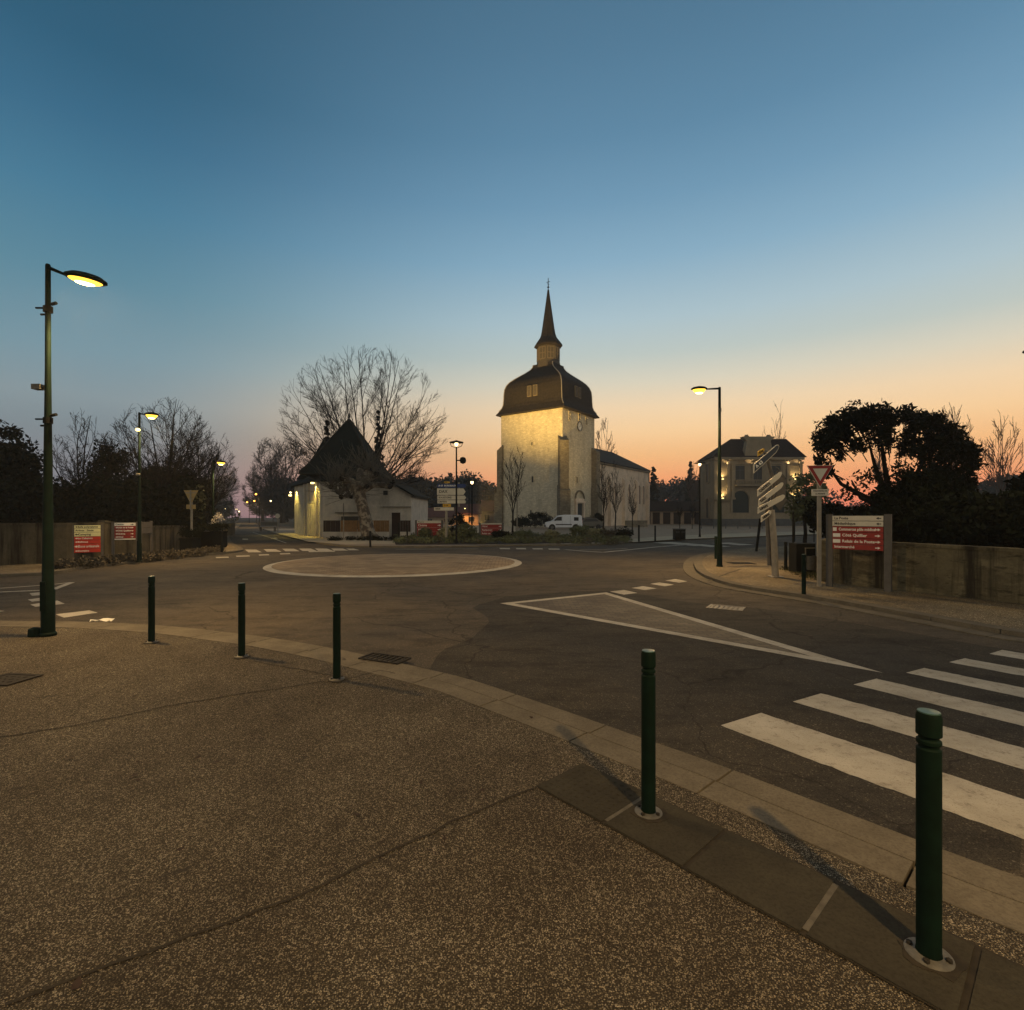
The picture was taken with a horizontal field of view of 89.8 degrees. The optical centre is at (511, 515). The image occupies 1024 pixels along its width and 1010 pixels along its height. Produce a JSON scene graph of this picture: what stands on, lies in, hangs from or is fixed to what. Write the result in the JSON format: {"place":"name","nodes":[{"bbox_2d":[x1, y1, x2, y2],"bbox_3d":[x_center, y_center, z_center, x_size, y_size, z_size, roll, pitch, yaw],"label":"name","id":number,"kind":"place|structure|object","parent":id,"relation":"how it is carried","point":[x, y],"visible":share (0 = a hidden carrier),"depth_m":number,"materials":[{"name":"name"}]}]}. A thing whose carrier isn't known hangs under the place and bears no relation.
{"place":"outdoors","nodes":[
{"label":"outdoors","id":0,"kind":"place"},
{"bbox_2d":[0,523,239,573],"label":"pavement","id":1,"kind":"structure","parent":0,"point":[25,568],"depth_m":16.24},
{"bbox_2d":[0,522,103,564],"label":"boundary wall","id":2,"kind":"structure","parent":1,"relation":"on","point":[20,543],"depth_m":17.36,"materials":[{"name":"wood"}]},
{"bbox_2d":[72,524,103,557],"bbox_3d":[-15.160,0.963,18.349,0.902,1.334,0.086,0,0,-38],"label":"direction board","id":3,"kind":"object","parent":1,"relation":"on","point":[79,545],"visible":1,"depth_m":18.32,"materials":[{"name":"red"}]},
{"bbox_2d":[111,522,136,558],"bbox_3d":[-13.878,0.920,18.434,0.786,1.421,0.086,0,0,-29],"label":"direction board","id":4,"kind":"object","parent":1,"relation":"on","point":[129,530],"visible":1,"depth_m":18.36,"materials":[{"name":"red"}]},
{"bbox_2d":[54,545,224,568],"bbox_3d":[-13.744,1.557,19.769,1.332,0.542,8.546,0,0,4],"label":"ground cover","id":5,"kind":"object","parent":1,"relation":"on","point":[153,555],"visible":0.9,"depth_m":18.38,"materials":[{"name":"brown plant"}]},
{"bbox_2d":[141,521,152,551],"bbox_3d":[-14.166,0.912,19.889,0.080,1.436,0.871,0,0,-11],"label":"direction board","id":6,"kind":"object","parent":1,"relation":"on","point":[147,524],"visible":0.7,"depth_m":20.07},
{"bbox_2d":[177,527,202,550],"bbox_3d":[-14.155,1.043,22.646,0.915,1.174,0.773,0,0,0],"label":"planter","id":7,"kind":"object","parent":1,"relation":"on","point":[190,541],"visible":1,"depth_m":22.41,"materials":[{"name":"black metal"}]},
{"bbox_2d":[184,490,197,529],"bbox_3d":[-14.786,0.218,23.671,0.660,2.823,0.125,0,0,0],"label":"yield sign","id":8,"kind":"object","parent":1,"relation":"on","point":[190,494],"visible":0.94,"depth_m":23.65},
{"bbox_2d":[200,523,215,546],"bbox_3d":[-15.822,0.993,26.953,0.818,1.275,0.988,0,0,0],"label":"planter","id":9,"kind":"object","parent":1,"relation":"on","point":[205,539],"visible":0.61,"depth_m":26.60,"materials":[{"name":"black metal"}]},
{"bbox_2d":[207,522,229,547],"bbox_3d":[-15.141,0.964,26.488,1.026,1.332,0.842,0,0,-30],"label":"planter","id":10,"kind":"object","parent":1,"relation":"on","point":[214,538],"visible":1,"depth_m":26.24,"materials":[{"name":"black metal"}]},
{"bbox_2d":[212,460,225,525],"bbox_3d":[-15.355,-0.639,26.873,0.768,4.538,0.310,0,0,0],"label":"street lamp","id":11,"kind":"object","parent":1,"relation":"on","point":[220,462],"visible":0.79,"depth_m":26.83,"materials":[{"name":"metal"}]},
{"bbox_2d":[208,518,293,527],"bbox_3d":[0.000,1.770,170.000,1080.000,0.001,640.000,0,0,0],"label":"ground","id":12,"kind":"structure","parent":0,"point":[290,523],"depth_m":199.74,"materials":[{"name":"soil"}]},
{"bbox_2d":[0,419,42,508],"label":"evergreen tree","id":13,"kind":"object","parent":12,"relation":"on","point":[17,462],"visible":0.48,"depth_m":27.93,"materials":[{"name":"green plant"}]},
{"bbox_2d":[42,411,119,511],"bbox_3d":[-25.126,-2.233,30.091,3.752,8.121,3.436,0,0,0],"label":"bare tree","id":14,"kind":"object","parent":12,"relation":"on","point":[82,460],"visible":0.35,"depth_m":30.14,"materials":[{"name":"brown plant"}]},
{"bbox_2d":[0,471,207,536],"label":"hedge","id":15,"kind":"object","parent":12,"relation":"on","point":[86,501],"visible":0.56,"depth_m":25.59,"materials":[{"name":"green plant"}]},
{"bbox_2d":[82,438,134,488],"bbox_3d":[-24.334,-1.435,30.947,2.455,6.442,2.617,0,0,0],"label":"evergreen tree","id":16,"kind":"object","parent":12,"relation":"on","point":[119,454],"visible":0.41,"depth_m":30.65,"materials":[{"name":"green plant"}]},
{"bbox_2d":[105,396,221,498],"bbox_3d":[-22.296,-2.884,32.948,6.514,9.445,5.937,0,0,0],"label":"bare tree","id":17,"kind":"object","parent":12,"relation":"on","point":[186,458],"visible":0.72,"depth_m":32.96,"materials":[{"name":"brown plant"}]},
{"bbox_2d":[164,424,238,513],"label":"bare tree","id":18,"kind":"object","parent":12,"relation":"on","point":[225,481],"visible":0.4,"depth_m":40.02,"materials":[{"name":"brown plant"}]},
{"bbox_2d":[197,460,240,511],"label":"bare tree","id":19,"kind":"object","parent":12,"relation":"on","point":[233,489],"visible":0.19,"depth_m":232.07,"materials":[{"name":"brown plant"}]},
{"bbox_2d":[241,464,279,520],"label":"bare tree","id":20,"kind":"object","parent":12,"relation":"on","point":[252,504],"visible":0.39,"depth_m":168.92,"materials":[{"name":"brown plant"}]},
{"bbox_2d":[254,476,297,521],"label":"bush","id":21,"kind":"object","parent":12,"relation":"on","point":[290,515],"visible":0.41,"depth_m":131.21,"materials":[{"name":"green plant"}]},
{"bbox_2d":[247,435,310,522],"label":"bare tree","id":22,"kind":"object","parent":12,"relation":"on","point":[272,474],"visible":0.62,"depth_m":129.12,"materials":[{"name":"brown plant"}]},
{"bbox_2d":[276,344,450,483],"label":"bare tree","id":23,"kind":"object","parent":12,"relation":"on","point":[380,436],"visible":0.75,"depth_m":49.16,"materials":[{"name":"brown plant"}]},
{"bbox_2d":[207,469,1020,522],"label":"woods","id":24,"kind":"object","parent":12,"relation":"on","point":[486,490],"visible":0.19,"depth_m":128.95,"materials":[{"name":"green plant"}]},
{"bbox_2d":[808,399,988,504],"bbox_3d":[13.335,-1.220,17.577,8.032,6.074,4.186,0,0,-15],"label":"magnolia tree","id":25,"kind":"object","parent":12,"relation":"on","point":[946,439],"visible":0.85,"depth_m":16.36,"materials":[{"name":"green plant"}]},
{"bbox_2d":[902,486,1023,547],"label":"bush","id":26,"kind":"object","parent":12,"relation":"on","point":[985,518],"visible":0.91,"depth_m":13.02,"materials":[{"name":"green plant"}]},
{"bbox_2d":[978,409,1023,496],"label":"bare tree","id":27,"kind":"object","parent":12,"relation":"on","point":[999,481],"visible":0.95,"depth_m":49.83,"materials":[{"name":"plant"}]},
{"bbox_2d":[279,533,394,543],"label":"footpath","id":28,"kind":"structure","parent":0,"point":[309,538],"depth_m":33.98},
{"bbox_2d":[428,508,454,523],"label":"house","id":29,"kind":"structure","parent":0,"point":[433,515],"depth_m":104.23,"materials":[{"name":"paint"}]},
{"bbox_2d":[480,500,493,522],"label":"house","id":30,"kind":"structure","parent":0,"point":[487,509],"depth_m":100.00,"materials":[{"name":"paint"}]},
{"bbox_2d":[0,627,1023,1009],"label":"pavement","id":31,"kind":"structure","parent":0,"point":[536,899],"depth_m":2.44,"materials":[{"name":"gravel"}]},
{"bbox_2d":[0,672,43,685],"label":"manhole cover","id":32,"kind":"object","parent":31,"relation":"on","point":[9,678],"visible":1,"depth_m":5.23,"materials":[{"name":"metal"}]},
{"bbox_2d":[27,263,107,636],"bbox_3d":[-6.121,-0.912,7.088,1.023,5.124,0.347,0,0,0],"label":"street lamp","id":33,"kind":"object","parent":31,"relation":"on","point":[47,628],"visible":1,"depth_m":7.05,"materials":[{"name":"metal"}]},
{"bbox_2d":[40,582,45,610],"bbox_3d":[-6.402,1.100,7.012,0.070,0.400,0.020,0,0,0],"label":"service door","id":34,"kind":"structure","parent":33,"relation":"in","point":[42,584],"depth_m":7.00,"materials":[{"name":"green paint"}]},
{"bbox_2d":[142,576,159,643],"bbox_3d":[-4.704,1.216,6.701,0.196,0.867,0.169,0,0,0],"label":"bollard","id":35,"kind":"object","parent":31,"relation":"on","point":[151,611],"visible":1,"depth_m":6.68,"materials":[{"name":"metal"}]},
{"bbox_2d":[234,583,250,658],"bbox_3d":[-3.160,1.216,6.023,0.186,0.867,0.187,0,0,37],"label":"bollard","id":36,"kind":"object","parent":31,"relation":"on","point":[241,622],"visible":1,"depth_m":6.00,"materials":[{"name":"metal"}]},
{"bbox_2d":[0,661,535,1004],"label":"pavement joint","id":37,"kind":"object","parent":31,"relation":"on","point":[163,945],"visible":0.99,"depth_m":2.20,"materials":[{"name":"concrete"}]},
{"bbox_2d":[27,658,532,989],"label":"fallen leaves","id":38,"kind":"object","parent":31,"relation":"on","point":[77,983],"visible":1,"depth_m":2.84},
{"bbox_2d":[327,593,347,682],"bbox_3d":[-1.762,1.214,5.189,0.186,0.872,0.204,0,0,20],"label":"bollard","id":39,"kind":"object","parent":31,"relation":"on","point":[337,677],"visible":1,"depth_m":5.16,"materials":[{"name":"metal"}]},
{"bbox_2d":[0,620,1023,903],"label":"kerb","id":40,"kind":"structure","parent":31,"relation":"on","point":[988,878],"depth_m":3.24,"materials":[{"name":"concrete"}]},
{"bbox_2d":[358,652,410,664],"bbox_3d":[-1.478,1.659,5.971,0.554,0.029,0.266,0,0,24],"label":"drain grate","id":41,"kind":"object","parent":40,"relation":"on","point":[392,659],"visible":0.99,"depth_m":5.96,"materials":[{"name":"metal"}]},
{"bbox_2d":[536,763,1023,1009],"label":"slab bedding","id":42,"kind":"object","parent":31,"relation":"on","point":[965,1001],"visible":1,"depth_m":2.01,"materials":[{"name":"concrete"}]},
{"bbox_2d":[605,797,838,930],"bbox_3d":[1.635,1.645,1.804,0.379,0.001,2.978,0,0,-42],"label":"slab mortar","id":43,"kind":"object","parent":42,"relation":"on","point":[815,914],"visible":0.8,"depth_m":2.20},
{"bbox_2d":[538,764,1023,1009],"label":"paving slabs","id":44,"kind":"structure","parent":31,"relation":"on","point":[861,929],"depth_m":2.22,"materials":[{"name":"concrete"}]},
{"bbox_2d":[631,649,670,822],"bbox_3d":[0.766,1.196,2.842,0.185,0.907,0.195,0,0,-42],"label":"bollard","id":45,"kind":"object","parent":44,"relation":"on","point":[647,809],"visible":1,"depth_m":2.82,"materials":[{"name":"metal"}]},
{"bbox_2d":[898,708,968,982],"bbox_3d":[1.569,1.189,1.919,0.207,0.922,0.187,0,0,40],"label":"bollard","id":46,"kind":"object","parent":44,"relation":"on","point":[924,947],"visible":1,"depth_m":1.89,"materials":[{"name":"metal"}]},
{"bbox_2d":[0,519,1023,877],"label":"road","id":47,"kind":"structure","parent":0,"point":[420,621],"depth_m":11.47,"materials":[{"name":"asphalt"}]},
{"bbox_2d":[0,523,242,576],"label":"kerb","id":48,"kind":"structure","parent":47,"relation":"on","point":[65,570],"depth_m":17.14,"materials":[{"name":"concrete"}]},
{"bbox_2d":[135,412,158,561],"bbox_3d":[-12.937,-1.028,18.244,0.782,5.317,0.310,0,0,0],"label":"street lamp","id":49,"kind":"object","parent":47,"relation":"on","point":[151,415],"visible":1,"depth_m":18.20,"materials":[{"name":"metal"}]},
{"bbox_2d":[98,520,234,555],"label":"boundary wall","id":50,"kind":"structure","parent":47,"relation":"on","point":[166,537],"depth_m":22.15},
{"bbox_2d":[122,460,211,510],"bbox_3d":[-24.803,-1.350,35.928,7.274,5.355,4.145,0,0,0],"label":"bush","id":51,"kind":"object","parent":47,"relation":"on","point":[208,496],"visible":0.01,"depth_m":35.77,"materials":[{"name":"green plant"}]},
{"bbox_2d":[263,553,521,576],"bbox_3d":[-4.120,1.693,18.750,8.960,0.026,8.960,0,0,0],"label":"roundabout ring","id":52,"kind":"object","parent":47,"relation":"on","point":[269,568],"visible":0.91,"depth_m":15.15,"materials":[{"name":"paint"}]},
{"bbox_2d":[272,554,514,574],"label":"roundabout dome","id":53,"kind":"structure","parent":47,"relation":"on","point":[391,564],"depth_m":17.24,"materials":[{"name":"concrete"}]},
{"bbox_2d":[0,532,1023,838],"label":"road markings","id":54,"kind":"object","parent":47,"relation":"on","point":[984,804],"visible":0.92,"depth_m":4.08,"materials":[{"name":"paint"}]},
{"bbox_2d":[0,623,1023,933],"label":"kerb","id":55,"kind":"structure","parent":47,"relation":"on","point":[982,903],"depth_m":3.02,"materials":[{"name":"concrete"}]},
{"bbox_2d":[263,529,781,547],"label":"kerb","id":56,"kind":"structure","parent":47,"relation":"on","point":[488,545],"depth_m":29.24,"materials":[{"name":"concrete"}]},
{"bbox_2d":[544,515,582,529],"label":"van","id":57,"kind":"object","parent":47,"relation":"on","point":[564,521],"visible":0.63,"depth_m":61.13,"materials":[{"name":"white paint"}]},
{"bbox_2d":[429,591,1023,870],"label":"road resurfacing","id":58,"kind":"structure","parent":47,"relation":"on","point":[591,670],"depth_m":5.21,"materials":[{"name":"asphalt"}]},
{"bbox_2d":[515,594,808,655],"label":"traffic island paving","id":59,"kind":"structure","parent":58,"relation":"on","point":[605,607],"depth_m":8.80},
{"bbox_2d":[706,604,745,610],"bbox_3d":[3.971,1.700,9.536,0.620,0.011,0.450,0,0,32],"label":"manhole cover","id":60,"kind":"object","parent":58,"relation":"on","point":[725,607],"visible":1,"depth_m":9.53,"materials":[{"name":"metal"}]},
{"bbox_2d":[694,544,1023,636],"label":"kerb","id":61,"kind":"structure","parent":47,"relation":"on","point":[700,569],"depth_m":9.38,"materials":[{"name":"concrete"}]},
{"bbox_2d":[0,0,1023,517],"label":"sky","id":62,"kind":"structure","parent":0,"point":[810,208],"materials":[{"name":"blue"}]},
{"bbox_2d":[266,524,812,545],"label":"plaza","id":63,"kind":"structure","parent":0,"point":[661,530],"depth_m":57.54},
{"bbox_2d":[289,413,430,536],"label":"house","id":64,"kind":"structure","parent":63,"relation":"on","point":[394,506],"depth_m":40.90,"materials":[{"name":"white plaster"},{"name":"slate"},{"name":"wood"}]},
{"bbox_2d":[308,503,314,535],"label":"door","id":65,"kind":"structure","parent":64,"relation":"in","point":[311,507],"depth_m":41.41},
{"bbox_2d":[390,511,401,536],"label":"door","id":66,"kind":"structure","parent":64,"relation":"in","point":[395,516],"depth_m":40.03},
{"bbox_2d":[326,535,397,540],"bbox_3d":[-10.004,1.572,34.602,4.933,0.529,2.232,0,0,0],"label":"ground cover","id":67,"kind":"object","parent":63,"relation":"on","point":[364,538],"visible":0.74,"depth_m":34.26,"materials":[{"name":"green plant"}]},
{"bbox_2d":[305,433,420,537],"bbox_3d":[-10.781,-2.149,36.477,8.474,8.185,6.935,0,0,0],"label":"plane tree","id":68,"kind":"object","parent":63,"relation":"on","point":[361,485],"visible":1,"depth_m":36.22,"materials":[{"name":"brown plant"}]},
{"bbox_2d":[323,520,410,537],"bbox_3d":[-10.843,0.993,38.400,6.515,1.315,0.200,0,0,0],"label":"fence","id":69,"kind":"object","parent":63,"relation":"on","point":[351,527],"visible":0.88,"depth_m":38.38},
{"bbox_2d":[453,504,481,524],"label":"house","id":70,"kind":"structure","parent":63,"relation":"on","point":[477,512],"depth_m":92.51,"materials":[{"name":"paint"}]},
{"bbox_2d":[393,534,625,544],"bbox_3d":[-0.568,1.620,35.644,15.785,0.001,18.107,0,0,42],"label":"planting bed","id":71,"kind":"object","parent":63,"relation":"on","point":[436,543],"visible":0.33,"depth_m":30.20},
{"bbox_2d":[415,520,442,536],"bbox_3d":[-5.734,0.960,35.533,1.945,1.340,0.086,0,0,0],"label":"direction board","id":72,"kind":"object","parent":71,"relation":"on","point":[429,524],"visible":0.52,"depth_m":35.50,"materials":[{"name":"red"}]},
{"bbox_2d":[434,481,465,536],"bbox_3d":[-3.865,-0.263,32.138,1.998,3.786,0.200,0,0,0],"label":"direction signpost","id":73,"kind":"object","parent":71,"relation":"on","point":[446,489],"visible":1,"depth_m":32.04,"materials":[{"name":"white"}]},
{"bbox_2d":[449,440,465,543],"bbox_3d":[-3.224,-1.408,30.105,0.925,6.076,0.836,0,0,36],"label":"plaza lamp","id":74,"kind":"object","parent":71,"relation":"on","point":[462,460],"visible":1,"depth_m":30.08,"materials":[{"name":"black metal"}]},
{"bbox_2d":[454,522,477,538],"bbox_3d":[-2.889,0.925,32.017,1.490,1.117,1.158,0,0,0],"label":"shrub","id":75,"kind":"object","parent":71,"relation":"on","point":[464,529],"visible":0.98,"depth_m":31.91,"materials":[{"name":"green plant"}]},
{"bbox_2d":[479,523,503,534],"bbox_3d":[-1.479,1.056,36.848,1.770,1.147,0.086,0,0,0],"label":"direction board","id":76,"kind":"object","parent":71,"relation":"on","point":[486,529],"visible":0.81,"depth_m":36.81,"materials":[{"name":"red"}]},
{"bbox_2d":[403,535,620,544],"bbox_3d":[0.083,1.540,33.263,15.119,0.656,7.519,0,0,0],"label":"dry ground cover","id":77,"kind":"object","parent":71,"relation":"on","point":[590,540],"visible":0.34,"depth_m":30.59,"materials":[{"name":"brown plant"}]},
{"bbox_2d":[500,447,524,535],"bbox_3d":[0.096,-1.570,35.987,1.907,6.606,2.149,0,0,0],"label":"young tree","id":78,"kind":"object","parent":71,"relation":"on","point":[516,487],"visible":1,"depth_m":35.85,"materials":[{"name":"brown plant"}]},
{"bbox_2d":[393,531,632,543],"bbox_3d":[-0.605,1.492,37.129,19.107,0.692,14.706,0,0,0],"label":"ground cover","id":79,"kind":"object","parent":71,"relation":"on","point":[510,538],"visible":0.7,"depth_m":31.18,"materials":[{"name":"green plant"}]},
{"bbox_2d":[526,511,552,527],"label":"bush","id":80,"kind":"object","parent":63,"relation":"on","point":[540,519],"visible":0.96,"depth_m":68.12,"materials":[{"name":"green plant"}]},
{"bbox_2d":[494,278,650,526],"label":"church","id":81,"kind":"structure","parent":63,"relation":"on","point":[547,414],"depth_m":76.43,"materials":[{"name":"stone"}]},
{"bbox_2d":[582,518,602,528],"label":"car","id":82,"kind":"object","parent":63,"relation":"on","point":[593,522],"visible":0.45,"depth_m":65.42,"materials":[{"name":"metal"}]},
{"bbox_2d":[596,464,614,528],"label":"young tree","id":83,"kind":"object","parent":63,"relation":"on","point":[605,495],"visible":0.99,"depth_m":43.41,"materials":[{"name":"brown plant"}]},
{"bbox_2d":[608,462,623,532],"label":"young tree","id":84,"kind":"object","parent":63,"relation":"on","point":[616,497],"visible":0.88,"depth_m":49.59,"materials":[{"name":"brown plant"}]},
{"bbox_2d":[650,466,659,500],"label":"conifer","id":85,"kind":"object","parent":63,"relation":"on","point":[653,489],"visible":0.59,"depth_m":114.72,"materials":[{"name":"green plant"}]},
{"bbox_2d":[650,501,698,523],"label":"outbuilding","id":86,"kind":"structure","parent":63,"relation":"on","point":[663,512],"depth_m":98.00,"materials":[{"name":"tile"}]},
{"bbox_2d":[684,461,695,500],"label":"conifer","id":87,"kind":"object","parent":63,"relation":"on","point":[687,497],"visible":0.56,"depth_m":119.71,"materials":[{"name":"green plant"}]},
{"bbox_2d":[686,463,697,500],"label":"bare tree","id":88,"kind":"object","parent":63,"relation":"on","point":[692,491],"visible":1,"depth_m":109.88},
{"bbox_2d":[630,531,816,541],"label":"footpath","id":89,"kind":"structure","parent":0,"point":[712,536],"depth_m":42.67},
{"bbox_2d":[696,435,806,525],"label":"town hall","id":90,"kind":"structure","parent":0,"point":[741,482],"depth_m":84.95,"materials":[{"name":"stone"}]},
{"bbox_2d":[730,489,750,512],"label":"arched door","id":91,"kind":"structure","parent":90,"relation":"in","point":[742,503],"depth_m":84.91,"materials":[{"name":"black"}]},
{"bbox_2d":[735,463,747,481],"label":"window","id":92,"kind":"structure","parent":90,"relation":"in","point":[740,471],"depth_m":84.95,"materials":[{"name":"black"}]},
{"bbox_2d":[751,463,764,483],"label":"window","id":93,"kind":"structure","parent":90,"relation":"in","point":[759,474],"depth_m":84.94,"materials":[{"name":"black"}]},
{"bbox_2d":[702,545,1023,628],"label":"pavement","id":94,"kind":"structure","parent":0,"point":[1005,614],"depth_m":10.80,"materials":[{"name":"concrete"}]},
{"bbox_2d":[691,386,722,566],"bbox_3d":[6.290,-1.276,16.572,1.026,5.813,0.322,0,0,0],"label":"street lamp","id":95,"kind":"object","parent":94,"relation":"on","point":[699,389],"visible":1,"depth_m":16.53,"materials":[{"name":"metal"}]},
{"bbox_2d":[753,445,786,577],"bbox_3d":[6.871,-0.114,13.702,0.981,3.538,0.403,0,0,0],"label":"direction signpost","id":96,"kind":"object","parent":94,"relation":"on","point":[778,502],"visible":0.99,"depth_m":13.64,"materials":[{"name":"grey"}]},
{"bbox_2d":[789,543,816,572],"bbox_3d":[8.429,1.210,14.777,0.557,0.840,0.691,0,0,0],"label":"litter bin","id":97,"kind":"object","parent":94,"relation":"on","point":[797,551],"visible":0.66,"depth_m":14.72,"materials":[{"name":"black metal"}]},
{"bbox_2d":[801,554,805,593],"bbox_3d":[6.073,1.212,10.691,0.087,0.837,0.087,0,0,0],"label":"bollard","id":98,"kind":"object","parent":94,"relation":"on","point":[803,574],"visible":1,"depth_m":10.66,"materials":[{"name":"metal"}]},
{"bbox_2d":[783,471,828,542],"bbox_3d":[15.430,-0.310,26.935,2.499,4.157,2.201,0,0,0],"label":"tree","id":99,"kind":"object","parent":94,"relation":"on","point":[797,509],"visible":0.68,"depth_m":26.89,"materials":[{"name":"green plant"}]},
{"bbox_2d":[807,465,832,586],"bbox_3d":[7.095,0.233,11.853,0.563,2.794,0.088,0,0,8],"label":"yield sign","id":100,"kind":"object","parent":94,"relation":"on","point":[819,473],"visible":1,"depth_m":11.84,"materials":[{"name":"grey"}]},
{"bbox_2d":[821,538,825,580],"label":"garden wall","id":101,"kind":"structure","parent":94,"relation":"on","point":[823,558],"depth_m":12.79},
{"bbox_2d":[802,499,847,537],"bbox_3d":[13.523,0.506,21.912,1.940,2.522,1.972,0,0,0],"label":"tree","id":102,"kind":"object","parent":94,"relation":"on","point":[810,514],"visible":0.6,"depth_m":21.72,"materials":[{"name":"green plant"}]},
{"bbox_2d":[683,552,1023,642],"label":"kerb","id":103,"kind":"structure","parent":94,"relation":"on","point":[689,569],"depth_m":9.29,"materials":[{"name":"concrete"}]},
{"bbox_2d":[836,501,877,538],"bbox_3d":[12.276,0.378,17.558,2.329,1.788,1.770,0,0,-21],"label":"bush","id":104,"kind":"object","parent":94,"relation":"on","point":[858,511],"visible":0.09,"depth_m":17.45,"materials":[{"name":"green plant"}]},
{"bbox_2d":[826,514,891,591],"bbox_3d":[7.730,0.795,11.492,0.086,1.670,1.257,0,0,-40],"label":"direction board","id":105,"kind":"object","parent":94,"relation":"on","point":[837,535],"visible":1,"depth_m":11.41,"materials":[{"name":"red"}]},
{"bbox_2d":[860,465,973,542],"bbox_3d":[12.245,-0.158,15.510,3.245,2.828,2.635,0,0,0],"label":"bush","id":106,"kind":"object","parent":94,"relation":"on","point":[925,486],"visible":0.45,"depth_m":15.05,"materials":[{"name":"green plant"}]},
{"bbox_2d":[833,542,1023,603],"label":"garden wall","id":107,"kind":"structure","parent":94,"relation":"on","point":[984,572],"depth_m":10.56,"materials":[{"name":"concrete"}]},
{"bbox_2d":[1003,470,1023,495],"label":"bush","id":108,"kind":"object","parent":94,"relation":"on","point":[1017,484],"visible":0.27,"depth_m":15.14,"materials":[{"name":"green plant"}]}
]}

